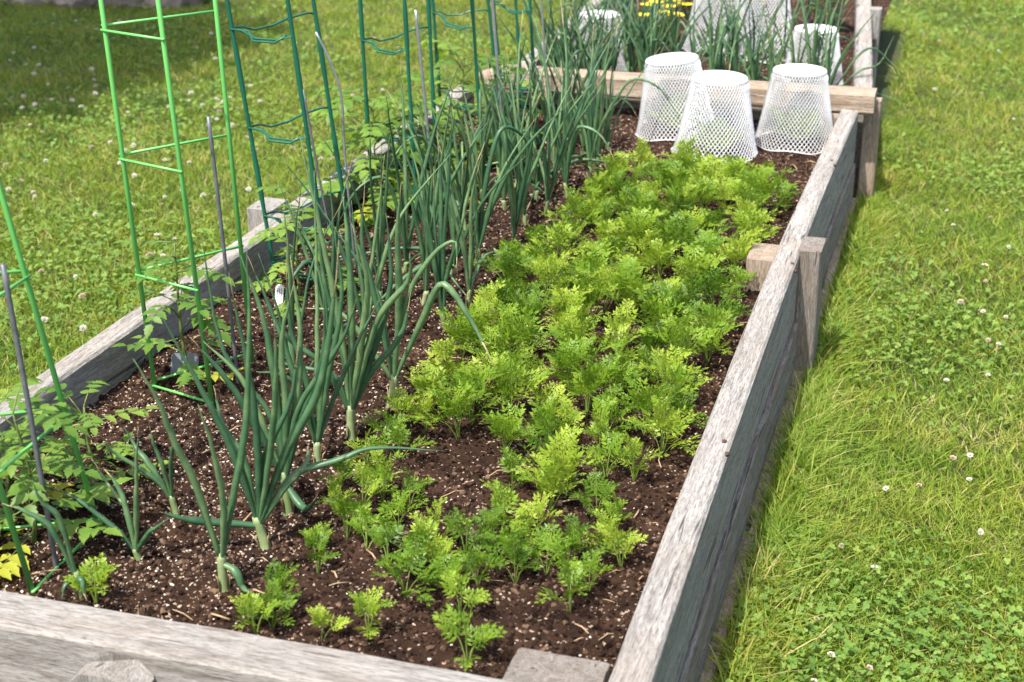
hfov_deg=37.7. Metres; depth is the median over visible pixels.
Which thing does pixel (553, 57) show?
onion plant
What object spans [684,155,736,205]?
carrot plant
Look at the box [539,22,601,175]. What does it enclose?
onion plant
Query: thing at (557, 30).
onion plant
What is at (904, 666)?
clover leaves
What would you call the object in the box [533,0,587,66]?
onion plant
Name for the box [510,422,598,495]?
carrot plant
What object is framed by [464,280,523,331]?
carrot plant
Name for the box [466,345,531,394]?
carrot plant
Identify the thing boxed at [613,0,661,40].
onion plant
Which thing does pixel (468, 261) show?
onion plant
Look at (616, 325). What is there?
carrot plant
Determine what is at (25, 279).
tomato cage
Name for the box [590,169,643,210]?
carrot plant
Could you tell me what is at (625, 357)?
carrot plant
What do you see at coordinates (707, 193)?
carrot plant
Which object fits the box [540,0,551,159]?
garden stake
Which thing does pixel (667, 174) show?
carrot plant
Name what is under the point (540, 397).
carrot plant
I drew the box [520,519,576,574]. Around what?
carrot plant
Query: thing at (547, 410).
carrot plant
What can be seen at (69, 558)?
onion plant
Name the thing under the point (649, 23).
onion plant
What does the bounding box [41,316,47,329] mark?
clover flower
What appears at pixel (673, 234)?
carrot plant
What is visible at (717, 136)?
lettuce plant
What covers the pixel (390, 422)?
carrot plant
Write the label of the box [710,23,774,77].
onion plant
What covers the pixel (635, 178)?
carrot plant
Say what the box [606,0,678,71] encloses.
onion plant
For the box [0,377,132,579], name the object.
tomato plant
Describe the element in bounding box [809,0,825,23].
yellow flower plant
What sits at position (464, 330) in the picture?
carrot plant
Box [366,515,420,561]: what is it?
carrot plant
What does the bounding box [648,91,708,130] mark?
lettuce plant
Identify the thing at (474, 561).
carrot plant
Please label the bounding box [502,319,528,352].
carrot plant
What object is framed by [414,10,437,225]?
garden stake
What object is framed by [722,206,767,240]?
carrot plant
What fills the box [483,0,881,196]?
raised bed
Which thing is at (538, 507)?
carrot plant
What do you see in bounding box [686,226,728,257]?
carrot plant
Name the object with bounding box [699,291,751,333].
carrot plant
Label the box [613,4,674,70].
onion plant
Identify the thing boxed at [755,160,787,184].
carrot plant
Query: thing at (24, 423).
tomato plant
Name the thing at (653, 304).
carrot plant
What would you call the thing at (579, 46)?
onion plant
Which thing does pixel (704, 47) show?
onion plant
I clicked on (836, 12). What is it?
yellow flower plant
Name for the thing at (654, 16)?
onion plant
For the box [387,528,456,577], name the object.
carrot plant
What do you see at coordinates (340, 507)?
carrot plant
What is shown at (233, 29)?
tomato cage
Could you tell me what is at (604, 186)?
carrot plant
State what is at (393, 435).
carrot plant
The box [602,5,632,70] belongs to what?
onion plant
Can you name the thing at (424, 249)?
onion plant
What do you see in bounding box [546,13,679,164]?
onion plant
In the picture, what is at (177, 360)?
plant label
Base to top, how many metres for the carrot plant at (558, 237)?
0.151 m
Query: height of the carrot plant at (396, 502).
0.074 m
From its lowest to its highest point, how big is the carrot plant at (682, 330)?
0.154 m
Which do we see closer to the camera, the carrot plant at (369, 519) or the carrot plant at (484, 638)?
the carrot plant at (484, 638)
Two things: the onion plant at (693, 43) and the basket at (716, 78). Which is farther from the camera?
the onion plant at (693, 43)
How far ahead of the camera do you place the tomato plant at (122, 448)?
2.60 m
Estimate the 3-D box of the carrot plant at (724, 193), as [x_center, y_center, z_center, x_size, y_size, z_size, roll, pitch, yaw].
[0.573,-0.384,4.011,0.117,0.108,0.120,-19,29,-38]
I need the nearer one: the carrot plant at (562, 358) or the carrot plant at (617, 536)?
the carrot plant at (617, 536)
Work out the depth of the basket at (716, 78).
4.47 m
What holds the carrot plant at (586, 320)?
on the soil at (522, 607)
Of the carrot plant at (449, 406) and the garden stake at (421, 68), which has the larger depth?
the garden stake at (421, 68)
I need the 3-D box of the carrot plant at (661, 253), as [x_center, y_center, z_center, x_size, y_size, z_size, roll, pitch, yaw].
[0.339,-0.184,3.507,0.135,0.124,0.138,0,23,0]
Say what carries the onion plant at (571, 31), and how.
on the soil at (849, 22)
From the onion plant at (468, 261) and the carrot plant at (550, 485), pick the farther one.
the onion plant at (468, 261)
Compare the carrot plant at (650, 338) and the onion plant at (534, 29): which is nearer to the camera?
the carrot plant at (650, 338)
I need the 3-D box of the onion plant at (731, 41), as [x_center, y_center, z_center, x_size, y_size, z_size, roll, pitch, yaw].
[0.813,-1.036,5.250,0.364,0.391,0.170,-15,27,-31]
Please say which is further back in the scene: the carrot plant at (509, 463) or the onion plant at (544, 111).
the onion plant at (544, 111)
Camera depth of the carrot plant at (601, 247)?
3.53 m
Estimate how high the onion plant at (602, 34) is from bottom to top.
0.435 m
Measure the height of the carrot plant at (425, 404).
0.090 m
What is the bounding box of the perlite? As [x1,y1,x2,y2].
[0,109,815,660]
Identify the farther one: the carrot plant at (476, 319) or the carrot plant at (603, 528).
the carrot plant at (476, 319)
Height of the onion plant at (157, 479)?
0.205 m
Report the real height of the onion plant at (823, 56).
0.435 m
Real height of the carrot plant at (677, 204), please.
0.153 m
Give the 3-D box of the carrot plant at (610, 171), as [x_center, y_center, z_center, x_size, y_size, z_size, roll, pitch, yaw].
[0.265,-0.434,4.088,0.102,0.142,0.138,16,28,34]
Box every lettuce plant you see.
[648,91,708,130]
[689,117,744,152]
[770,103,827,142]
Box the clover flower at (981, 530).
[969,528,983,551]
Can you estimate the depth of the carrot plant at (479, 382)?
2.80 m
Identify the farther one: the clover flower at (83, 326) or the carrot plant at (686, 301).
the clover flower at (83, 326)
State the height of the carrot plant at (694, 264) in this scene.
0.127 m
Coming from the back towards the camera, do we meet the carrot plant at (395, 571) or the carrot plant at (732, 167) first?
the carrot plant at (732, 167)
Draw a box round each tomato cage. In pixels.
[0,180,102,593]
[98,0,254,405]
[225,0,352,291]
[358,0,437,221]
[431,0,499,175]
[494,0,538,144]
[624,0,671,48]
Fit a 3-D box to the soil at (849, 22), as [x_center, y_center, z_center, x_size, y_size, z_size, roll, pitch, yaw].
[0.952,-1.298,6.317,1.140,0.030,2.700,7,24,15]
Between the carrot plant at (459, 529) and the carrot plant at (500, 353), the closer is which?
the carrot plant at (459, 529)
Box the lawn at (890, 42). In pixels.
[0,0,1023,681]
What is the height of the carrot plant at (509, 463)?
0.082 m
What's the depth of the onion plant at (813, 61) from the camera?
5.11 m
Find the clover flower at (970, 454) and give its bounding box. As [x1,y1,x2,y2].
[967,453,973,473]
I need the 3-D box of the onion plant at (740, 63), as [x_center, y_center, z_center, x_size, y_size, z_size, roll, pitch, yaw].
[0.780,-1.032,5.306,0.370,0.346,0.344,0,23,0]
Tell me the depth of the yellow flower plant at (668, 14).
5.79 m
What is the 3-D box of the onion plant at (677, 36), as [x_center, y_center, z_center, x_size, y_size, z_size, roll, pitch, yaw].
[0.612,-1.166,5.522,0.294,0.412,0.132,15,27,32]
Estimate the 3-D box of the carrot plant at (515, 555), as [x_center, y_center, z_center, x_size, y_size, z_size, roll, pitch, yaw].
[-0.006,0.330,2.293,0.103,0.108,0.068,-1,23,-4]
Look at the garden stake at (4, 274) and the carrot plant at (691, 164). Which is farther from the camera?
the carrot plant at (691, 164)
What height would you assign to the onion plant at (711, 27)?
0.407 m
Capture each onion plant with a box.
[2,482,86,599]
[47,432,170,561]
[102,424,179,514]
[133,248,252,592]
[160,242,440,549]
[191,232,356,515]
[249,181,379,462]
[258,182,343,377]
[263,136,411,440]
[278,153,353,357]
[282,155,448,365]
[304,99,524,307]
[307,186,496,408]
[311,122,388,296]
[340,57,471,302]
[378,112,488,238]
[383,89,456,207]
[396,106,466,329]
[404,84,458,305]
[415,86,486,230]
[427,66,558,202]
[437,139,500,305]
[449,87,568,259]
[457,74,631,210]
[459,16,542,175]
[480,11,558,187]
[485,52,577,242]
[486,45,538,226]
[486,64,546,210]
[490,74,600,201]
[496,13,590,129]
[521,0,575,66]
[523,0,577,65]
[525,4,621,198]
[526,53,604,213]
[528,36,622,198]
[532,0,606,67]
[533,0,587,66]
[536,0,604,61]
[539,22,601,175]
[539,27,610,138]
[544,0,611,68]
[544,6,568,67]
[545,0,599,30]
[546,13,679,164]
[547,3,633,180]
[554,4,583,49]
[557,0,607,68]
[566,4,625,68]
[570,0,602,26]
[570,0,625,67]
[573,7,636,69]
[573,30,658,150]
[577,0,629,71]
[581,0,631,70]
[587,0,617,44]
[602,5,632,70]
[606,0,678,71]
[609,0,646,71]
[610,0,620,34]
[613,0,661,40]
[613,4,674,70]
[615,0,654,71]
[619,0,668,67]
[624,0,667,52]
[625,12,669,74]
[629,0,651,29]
[643,0,679,54]
[660,0,714,74]
[663,0,720,75]
[668,0,703,69]
[679,0,762,71]
[682,0,700,44]
[689,0,744,69]
[694,3,810,79]
[697,0,767,78]
[698,0,745,54]
[709,1,730,69]
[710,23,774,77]
[722,10,786,80]
[723,0,755,44]
[728,0,783,76]
[730,1,760,34]
[731,0,767,80]
[741,0,805,64]
[750,1,763,40]
[757,1,791,80]
[761,3,828,82]
[776,0,813,33]
[780,0,849,62]
[797,0,851,47]
[797,0,908,93]
[800,0,906,104]
[801,0,827,23]
[810,0,854,63]
[816,0,852,84]
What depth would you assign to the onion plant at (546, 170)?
3.93 m
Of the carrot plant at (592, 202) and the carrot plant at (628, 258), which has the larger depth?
the carrot plant at (592, 202)
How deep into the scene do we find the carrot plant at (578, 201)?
3.85 m
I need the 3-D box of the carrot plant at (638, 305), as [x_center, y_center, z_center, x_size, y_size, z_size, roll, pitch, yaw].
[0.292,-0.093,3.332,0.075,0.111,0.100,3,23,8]
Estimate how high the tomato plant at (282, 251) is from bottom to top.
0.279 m
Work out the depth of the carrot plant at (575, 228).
3.75 m
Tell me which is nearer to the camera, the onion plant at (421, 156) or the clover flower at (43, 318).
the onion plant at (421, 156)
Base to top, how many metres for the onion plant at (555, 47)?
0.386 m
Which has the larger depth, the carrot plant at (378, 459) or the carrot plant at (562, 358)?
the carrot plant at (562, 358)
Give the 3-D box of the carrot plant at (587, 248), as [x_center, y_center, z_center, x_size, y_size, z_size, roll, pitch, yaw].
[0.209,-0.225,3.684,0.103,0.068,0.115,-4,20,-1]
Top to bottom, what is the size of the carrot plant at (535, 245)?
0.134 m
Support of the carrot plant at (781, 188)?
on the soil at (522, 607)
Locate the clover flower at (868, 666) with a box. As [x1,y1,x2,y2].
[858,664,872,681]
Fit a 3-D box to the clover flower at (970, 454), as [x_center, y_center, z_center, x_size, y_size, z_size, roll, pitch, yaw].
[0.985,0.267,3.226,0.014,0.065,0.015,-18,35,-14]
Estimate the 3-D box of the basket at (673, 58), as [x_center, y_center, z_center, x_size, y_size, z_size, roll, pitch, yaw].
[0.520,-0.783,4.774,0.269,0.241,0.266,-11,22,-11]
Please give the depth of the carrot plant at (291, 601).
2.19 m
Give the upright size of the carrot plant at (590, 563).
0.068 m
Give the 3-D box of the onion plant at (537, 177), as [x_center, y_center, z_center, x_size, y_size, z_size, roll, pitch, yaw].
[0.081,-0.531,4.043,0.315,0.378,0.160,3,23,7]
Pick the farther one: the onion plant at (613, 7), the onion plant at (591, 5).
the onion plant at (613, 7)
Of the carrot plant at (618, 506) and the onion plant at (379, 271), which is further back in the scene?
the onion plant at (379, 271)
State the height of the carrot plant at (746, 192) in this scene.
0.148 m
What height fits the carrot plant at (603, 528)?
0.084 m
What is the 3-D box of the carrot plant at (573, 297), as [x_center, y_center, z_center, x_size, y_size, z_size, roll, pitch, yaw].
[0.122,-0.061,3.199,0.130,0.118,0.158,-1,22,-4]
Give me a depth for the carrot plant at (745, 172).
4.04 m
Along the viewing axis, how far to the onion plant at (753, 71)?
5.06 m
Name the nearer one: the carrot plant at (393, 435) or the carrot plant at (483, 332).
the carrot plant at (393, 435)
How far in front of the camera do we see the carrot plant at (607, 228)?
3.75 m
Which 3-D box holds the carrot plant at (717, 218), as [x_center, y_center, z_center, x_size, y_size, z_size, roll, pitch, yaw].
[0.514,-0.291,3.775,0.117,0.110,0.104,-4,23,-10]
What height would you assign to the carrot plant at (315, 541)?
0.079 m
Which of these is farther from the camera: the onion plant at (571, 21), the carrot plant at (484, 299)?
the onion plant at (571, 21)
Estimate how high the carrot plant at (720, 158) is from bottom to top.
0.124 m
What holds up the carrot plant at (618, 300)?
on the soil at (522, 607)
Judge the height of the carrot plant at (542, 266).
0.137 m
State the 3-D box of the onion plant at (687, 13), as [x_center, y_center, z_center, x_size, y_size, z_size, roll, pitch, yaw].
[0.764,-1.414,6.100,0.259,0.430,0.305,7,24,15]
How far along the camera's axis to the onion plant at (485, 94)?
4.28 m
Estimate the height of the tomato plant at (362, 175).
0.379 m
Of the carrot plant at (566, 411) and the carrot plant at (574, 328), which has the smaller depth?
the carrot plant at (566, 411)
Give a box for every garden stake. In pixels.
[0,263,58,567]
[206,116,239,383]
[303,89,339,279]
[315,32,355,267]
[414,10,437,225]
[491,0,502,121]
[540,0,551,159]
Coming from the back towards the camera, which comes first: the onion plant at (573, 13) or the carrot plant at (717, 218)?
the onion plant at (573, 13)
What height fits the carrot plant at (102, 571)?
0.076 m
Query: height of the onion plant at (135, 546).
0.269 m
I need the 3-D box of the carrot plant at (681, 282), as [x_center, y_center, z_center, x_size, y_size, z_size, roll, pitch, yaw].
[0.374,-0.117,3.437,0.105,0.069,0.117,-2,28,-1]
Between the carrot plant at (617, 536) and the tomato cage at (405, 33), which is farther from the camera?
the tomato cage at (405, 33)
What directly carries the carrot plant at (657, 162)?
on the soil at (522, 607)
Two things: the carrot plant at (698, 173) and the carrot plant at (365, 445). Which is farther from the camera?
the carrot plant at (698, 173)
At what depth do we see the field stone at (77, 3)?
8.38 m
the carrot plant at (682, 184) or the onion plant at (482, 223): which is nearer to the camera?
the onion plant at (482, 223)
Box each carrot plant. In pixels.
[62,552,119,603]
[227,591,286,634]
[244,577,301,627]
[252,558,298,610]
[299,528,341,573]
[305,521,334,551]
[306,604,352,639]
[316,471,357,511]
[317,455,357,488]
[323,496,371,538]
[345,428,382,463]
[345,506,397,547]
[347,585,396,639]
[353,460,401,509]
[358,449,400,494]
[358,450,409,501]
[360,407,409,442]
[362,422,436,459]
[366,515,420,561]
[370,547,441,605]
[374,486,421,525]
[378,386,424,429]
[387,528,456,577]
[396,466,434,504]
[399,388,443,430]
[403,511,455,558]
[404,337,472,379]
[404,361,453,415]
[405,379,491,439]
[408,537,461,563]
[410,497,471,546]
[419,552,474,595]
[422,362,464,398]
[428,303,486,361]
[432,603,505,671]
[433,365,512,424]
[440,569,492,622]
[442,507,498,558]
[450,300,494,347]
[453,541,508,584]
[454,352,499,409]
[455,308,534,372]
[462,503,508,554]
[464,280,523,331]
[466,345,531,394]
[466,349,555,415]
[468,320,506,354]
[473,238,532,279]
[473,277,536,317]
[473,526,528,569]
[478,300,551,364]
[479,402,531,454]
[480,244,537,288]
[480,479,535,531]
[480,528,541,582]
[481,283,507,311]
[491,447,536,490]
[498,516,547,553]
[500,411,590,465]
[501,289,563,332]
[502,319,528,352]
[503,280,543,306]
[506,394,583,447]
[507,490,562,535]
[508,242,566,291]
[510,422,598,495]
[514,459,585,511]
[515,251,580,302]
[519,246,529,271]
[520,224,556,251]
[520,242,557,262]
[520,348,553,393]
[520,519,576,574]
[524,381,578,419]
[527,210,585,262]
[531,220,585,255]
[532,513,615,565]
[535,540,588,612]
[540,284,597,332]
[541,334,594,394]
[542,322,630,379]
[544,185,606,230]
[545,275,583,316]
[545,304,595,341]
[545,397,585,433]
[548,205,592,246]
[549,258,603,288]
[550,303,610,342]
[551,262,625,322]
[555,253,591,274]
[563,346,623,418]
[563,508,645,556]
[565,467,620,516]
[567,189,612,226]
[568,352,642,402]
[569,547,616,591]
[571,241,621,267]
[575,247,610,284]
[576,237,609,251]
[577,170,630,216]
[581,161,618,202]
[581,396,624,456]
[581,430,630,477]
[582,264,633,312]
[582,306,645,365]
[589,254,655,319]
[589,383,646,436]
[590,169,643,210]
[590,218,620,241]
[590,521,647,567]
[591,198,618,226]
[595,235,637,266]
[596,154,635,197]
[601,150,638,176]
[601,259,649,302]
[602,491,634,529]
[604,376,681,434]
[605,298,641,348]
[606,184,647,213]
[609,354,647,389]
[611,247,641,264]
[611,343,643,389]
[612,432,668,481]
[613,195,669,243]
[613,205,666,256]
[616,178,669,213]
[618,136,665,174]
[621,255,641,281]
[624,180,658,198]
[624,381,700,455]
[625,189,669,217]
[625,228,679,270]
[626,161,648,196]
[627,285,697,327]
[627,319,686,366]
[629,212,695,257]
[629,274,656,317]
[630,160,656,182]
[632,238,684,281]
[635,345,660,384]
[636,344,707,391]
[637,281,672,324]
[638,157,681,188]
[638,313,718,374]
[642,362,713,403]
[643,272,696,313]
[648,157,697,206]
[649,211,707,265]
[656,167,699,204]
[656,278,687,293]
[658,175,714,219]
[658,211,685,241]
[658,285,728,332]
[659,182,710,216]
[661,136,707,170]
[661,373,709,428]
[670,244,727,295]
[670,272,713,323]
[671,135,711,187]
[680,206,723,240]
[681,232,730,275]
[682,305,741,363]
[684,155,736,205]
[684,175,723,211]
[684,266,746,308]
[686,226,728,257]
[687,234,726,246]
[694,157,727,184]
[694,205,711,232]
[694,298,740,352]
[695,147,728,185]
[695,208,737,235]
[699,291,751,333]
[711,175,741,214]
[717,153,761,203]
[717,229,761,273]
[719,176,773,206]
[719,264,757,298]
[720,228,746,266]
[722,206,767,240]
[723,226,766,263]
[724,196,776,231]
[732,165,786,211]
[732,169,779,192]
[733,205,782,244]
[734,155,765,181]
[746,166,801,213]
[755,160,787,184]
[771,177,799,203]
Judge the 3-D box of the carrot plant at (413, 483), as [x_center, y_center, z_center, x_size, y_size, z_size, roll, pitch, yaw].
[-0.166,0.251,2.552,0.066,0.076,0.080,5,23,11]
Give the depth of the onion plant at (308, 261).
3.01 m
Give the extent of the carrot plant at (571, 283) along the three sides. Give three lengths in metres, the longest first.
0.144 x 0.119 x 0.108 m
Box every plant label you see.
[171,353,198,373]
[274,284,283,307]
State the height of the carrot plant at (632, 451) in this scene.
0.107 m
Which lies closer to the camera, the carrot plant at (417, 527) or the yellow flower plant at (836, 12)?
the carrot plant at (417, 527)
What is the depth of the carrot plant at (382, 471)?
2.53 m
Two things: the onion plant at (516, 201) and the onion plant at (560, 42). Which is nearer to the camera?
the onion plant at (516, 201)
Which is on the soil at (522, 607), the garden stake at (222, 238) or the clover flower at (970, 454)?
the garden stake at (222, 238)
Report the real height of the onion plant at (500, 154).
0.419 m
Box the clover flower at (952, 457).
[944,455,956,473]
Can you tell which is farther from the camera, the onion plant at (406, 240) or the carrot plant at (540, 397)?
the onion plant at (406, 240)
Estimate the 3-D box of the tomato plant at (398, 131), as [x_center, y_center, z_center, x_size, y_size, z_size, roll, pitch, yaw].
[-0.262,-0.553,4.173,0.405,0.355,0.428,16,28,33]
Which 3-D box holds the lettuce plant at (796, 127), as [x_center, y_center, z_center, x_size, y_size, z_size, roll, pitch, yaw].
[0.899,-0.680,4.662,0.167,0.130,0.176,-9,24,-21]
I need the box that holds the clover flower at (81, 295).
[78,293,91,312]
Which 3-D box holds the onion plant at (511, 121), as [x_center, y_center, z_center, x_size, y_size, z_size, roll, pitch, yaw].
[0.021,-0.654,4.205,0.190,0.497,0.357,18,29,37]
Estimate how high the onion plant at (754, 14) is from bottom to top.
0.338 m
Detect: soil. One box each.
[0,103,825,678]
[576,0,891,85]
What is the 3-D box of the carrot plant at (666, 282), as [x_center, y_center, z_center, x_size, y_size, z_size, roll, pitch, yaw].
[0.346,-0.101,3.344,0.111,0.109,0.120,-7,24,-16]
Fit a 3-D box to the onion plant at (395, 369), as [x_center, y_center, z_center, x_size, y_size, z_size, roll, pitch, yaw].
[-0.207,-0.079,2.819,0.383,0.478,0.077,6,23,15]
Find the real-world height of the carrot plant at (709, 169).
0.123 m
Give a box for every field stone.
[0,0,52,6]
[52,0,109,8]
[109,0,205,8]
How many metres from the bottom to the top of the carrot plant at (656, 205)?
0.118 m
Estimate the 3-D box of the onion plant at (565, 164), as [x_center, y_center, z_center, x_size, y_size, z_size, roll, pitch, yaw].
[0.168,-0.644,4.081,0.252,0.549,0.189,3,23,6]
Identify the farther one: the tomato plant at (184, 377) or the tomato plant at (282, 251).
the tomato plant at (282, 251)
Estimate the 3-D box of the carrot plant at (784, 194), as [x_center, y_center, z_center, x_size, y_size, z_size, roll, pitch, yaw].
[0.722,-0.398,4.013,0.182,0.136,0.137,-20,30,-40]
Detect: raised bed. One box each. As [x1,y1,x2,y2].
[0,64,881,681]
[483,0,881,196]
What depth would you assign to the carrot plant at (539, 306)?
3.19 m
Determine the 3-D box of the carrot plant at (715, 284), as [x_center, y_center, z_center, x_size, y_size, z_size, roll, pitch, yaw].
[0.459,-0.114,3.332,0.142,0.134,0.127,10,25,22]
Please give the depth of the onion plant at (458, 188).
3.88 m
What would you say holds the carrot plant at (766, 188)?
on the soil at (522, 607)
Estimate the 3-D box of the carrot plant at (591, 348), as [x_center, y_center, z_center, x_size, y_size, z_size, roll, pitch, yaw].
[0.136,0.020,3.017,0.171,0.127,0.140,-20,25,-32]
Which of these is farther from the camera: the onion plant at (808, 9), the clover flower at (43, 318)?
the onion plant at (808, 9)
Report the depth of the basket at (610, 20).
5.55 m
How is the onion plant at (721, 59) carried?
on the soil at (849, 22)
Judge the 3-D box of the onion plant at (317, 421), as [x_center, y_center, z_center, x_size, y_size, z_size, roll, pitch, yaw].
[-0.345,-0.015,2.587,0.226,0.540,0.129,0,23,0]
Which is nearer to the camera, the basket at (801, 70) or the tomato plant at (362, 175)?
the tomato plant at (362, 175)
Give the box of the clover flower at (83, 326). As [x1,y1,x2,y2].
[79,324,86,333]
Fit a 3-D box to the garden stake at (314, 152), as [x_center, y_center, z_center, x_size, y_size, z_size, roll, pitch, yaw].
[-0.424,-0.317,3.386,0.075,0.511,0.005,0,23,0]
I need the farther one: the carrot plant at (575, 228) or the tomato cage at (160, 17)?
the carrot plant at (575, 228)
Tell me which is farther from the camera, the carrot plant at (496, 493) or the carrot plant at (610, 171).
the carrot plant at (610, 171)
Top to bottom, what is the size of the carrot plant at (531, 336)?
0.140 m
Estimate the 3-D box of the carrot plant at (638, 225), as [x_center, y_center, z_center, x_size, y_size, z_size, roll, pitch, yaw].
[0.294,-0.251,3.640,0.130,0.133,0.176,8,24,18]
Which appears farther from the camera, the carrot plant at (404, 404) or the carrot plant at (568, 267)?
the carrot plant at (568, 267)
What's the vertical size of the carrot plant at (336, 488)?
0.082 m
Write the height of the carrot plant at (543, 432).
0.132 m
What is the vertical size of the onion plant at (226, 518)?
0.567 m
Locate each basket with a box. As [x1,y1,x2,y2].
[573,10,625,70]
[635,52,713,141]
[671,70,757,164]
[682,0,752,54]
[723,0,795,63]
[755,64,832,154]
[781,24,843,85]
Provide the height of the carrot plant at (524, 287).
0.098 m
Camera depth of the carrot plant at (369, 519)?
2.40 m
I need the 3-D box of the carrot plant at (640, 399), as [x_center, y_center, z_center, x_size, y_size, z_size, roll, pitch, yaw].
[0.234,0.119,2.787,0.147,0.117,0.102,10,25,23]
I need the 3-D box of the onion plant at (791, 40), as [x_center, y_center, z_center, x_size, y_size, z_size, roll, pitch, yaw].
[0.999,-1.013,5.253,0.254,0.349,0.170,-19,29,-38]
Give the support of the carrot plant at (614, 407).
on the soil at (522, 607)
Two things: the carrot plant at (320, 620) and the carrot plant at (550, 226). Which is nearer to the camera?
the carrot plant at (320, 620)
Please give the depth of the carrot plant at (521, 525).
2.40 m
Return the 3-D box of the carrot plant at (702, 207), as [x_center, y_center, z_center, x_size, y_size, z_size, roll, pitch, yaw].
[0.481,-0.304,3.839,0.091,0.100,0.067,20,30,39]
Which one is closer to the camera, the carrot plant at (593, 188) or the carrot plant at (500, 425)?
the carrot plant at (500, 425)
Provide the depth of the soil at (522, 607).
2.61 m
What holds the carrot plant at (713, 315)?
on the soil at (522, 607)
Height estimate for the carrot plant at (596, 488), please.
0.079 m
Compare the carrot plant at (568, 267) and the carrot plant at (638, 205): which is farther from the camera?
the carrot plant at (638, 205)
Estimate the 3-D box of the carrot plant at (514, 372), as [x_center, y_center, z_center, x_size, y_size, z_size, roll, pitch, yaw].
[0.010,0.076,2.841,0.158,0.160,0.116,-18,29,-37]
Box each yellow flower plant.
[639,0,683,54]
[660,0,692,43]
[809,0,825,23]
[826,0,844,25]
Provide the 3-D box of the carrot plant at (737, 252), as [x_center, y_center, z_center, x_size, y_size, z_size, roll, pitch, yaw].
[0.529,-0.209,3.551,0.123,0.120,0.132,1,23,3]
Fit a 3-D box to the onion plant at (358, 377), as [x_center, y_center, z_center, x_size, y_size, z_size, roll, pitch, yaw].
[-0.308,-0.069,2.653,0.267,0.589,0.082,-2,23,-4]
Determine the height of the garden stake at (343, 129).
0.598 m
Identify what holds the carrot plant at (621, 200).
on the soil at (522, 607)
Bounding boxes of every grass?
[697,160,925,681]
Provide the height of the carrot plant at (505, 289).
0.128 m
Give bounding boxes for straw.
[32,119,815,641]
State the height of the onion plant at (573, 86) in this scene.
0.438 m
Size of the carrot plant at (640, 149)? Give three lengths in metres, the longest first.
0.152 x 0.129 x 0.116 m
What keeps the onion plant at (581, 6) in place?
on the soil at (849, 22)
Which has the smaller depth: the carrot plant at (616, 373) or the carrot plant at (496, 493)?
the carrot plant at (496, 493)
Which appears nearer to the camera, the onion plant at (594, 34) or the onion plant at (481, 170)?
the onion plant at (481, 170)
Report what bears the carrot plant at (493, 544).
on the soil at (522, 607)
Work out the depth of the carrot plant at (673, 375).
2.88 m
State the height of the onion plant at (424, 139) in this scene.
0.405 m
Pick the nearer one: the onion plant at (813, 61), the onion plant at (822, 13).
the onion plant at (813, 61)
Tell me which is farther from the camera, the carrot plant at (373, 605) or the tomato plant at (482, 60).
the tomato plant at (482, 60)
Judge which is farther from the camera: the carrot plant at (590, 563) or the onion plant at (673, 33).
the onion plant at (673, 33)
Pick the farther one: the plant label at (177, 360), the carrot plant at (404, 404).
the plant label at (177, 360)
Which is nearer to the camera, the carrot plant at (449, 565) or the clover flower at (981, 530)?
the carrot plant at (449, 565)
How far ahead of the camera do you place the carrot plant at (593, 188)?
3.96 m
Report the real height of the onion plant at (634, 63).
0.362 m
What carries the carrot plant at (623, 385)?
on the soil at (522, 607)
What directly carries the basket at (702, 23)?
on the soil at (849, 22)
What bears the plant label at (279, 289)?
on the soil at (522, 607)
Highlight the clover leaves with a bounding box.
[0,0,1023,681]
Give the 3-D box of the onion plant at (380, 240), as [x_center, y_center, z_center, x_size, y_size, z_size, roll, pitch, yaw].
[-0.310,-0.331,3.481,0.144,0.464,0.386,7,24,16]
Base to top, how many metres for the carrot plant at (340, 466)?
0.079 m
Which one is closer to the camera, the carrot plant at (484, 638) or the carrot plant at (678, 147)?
the carrot plant at (484, 638)
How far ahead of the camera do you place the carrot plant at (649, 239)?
3.56 m
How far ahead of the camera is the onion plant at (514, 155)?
3.86 m
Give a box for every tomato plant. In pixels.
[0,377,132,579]
[0,386,96,530]
[15,380,173,489]
[112,228,243,388]
[234,185,370,317]
[295,85,480,226]
[358,72,477,197]
[397,38,538,161]
[464,53,543,133]
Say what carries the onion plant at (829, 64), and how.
on the soil at (849, 22)
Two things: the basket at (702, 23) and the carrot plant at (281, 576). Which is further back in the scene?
the basket at (702, 23)
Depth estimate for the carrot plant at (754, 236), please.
3.67 m
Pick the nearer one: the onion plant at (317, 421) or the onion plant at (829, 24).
the onion plant at (317, 421)
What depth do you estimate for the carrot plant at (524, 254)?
3.60 m
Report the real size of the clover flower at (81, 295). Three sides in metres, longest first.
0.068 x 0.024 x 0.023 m
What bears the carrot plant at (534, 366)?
on the soil at (522, 607)
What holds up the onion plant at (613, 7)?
on the soil at (849, 22)
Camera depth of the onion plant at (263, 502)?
2.34 m
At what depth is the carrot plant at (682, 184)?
3.98 m
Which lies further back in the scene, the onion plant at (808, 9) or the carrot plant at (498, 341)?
the onion plant at (808, 9)
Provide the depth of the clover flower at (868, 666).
2.50 m
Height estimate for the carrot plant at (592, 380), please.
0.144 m
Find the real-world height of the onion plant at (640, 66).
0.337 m
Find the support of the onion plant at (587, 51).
on the soil at (849, 22)
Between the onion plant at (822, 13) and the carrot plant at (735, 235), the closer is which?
the carrot plant at (735, 235)
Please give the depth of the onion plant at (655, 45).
5.27 m
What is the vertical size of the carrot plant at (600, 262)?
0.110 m
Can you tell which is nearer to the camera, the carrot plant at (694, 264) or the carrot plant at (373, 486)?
the carrot plant at (373, 486)
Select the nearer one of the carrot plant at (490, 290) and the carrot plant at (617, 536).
the carrot plant at (617, 536)
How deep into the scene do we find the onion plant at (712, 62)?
5.07 m

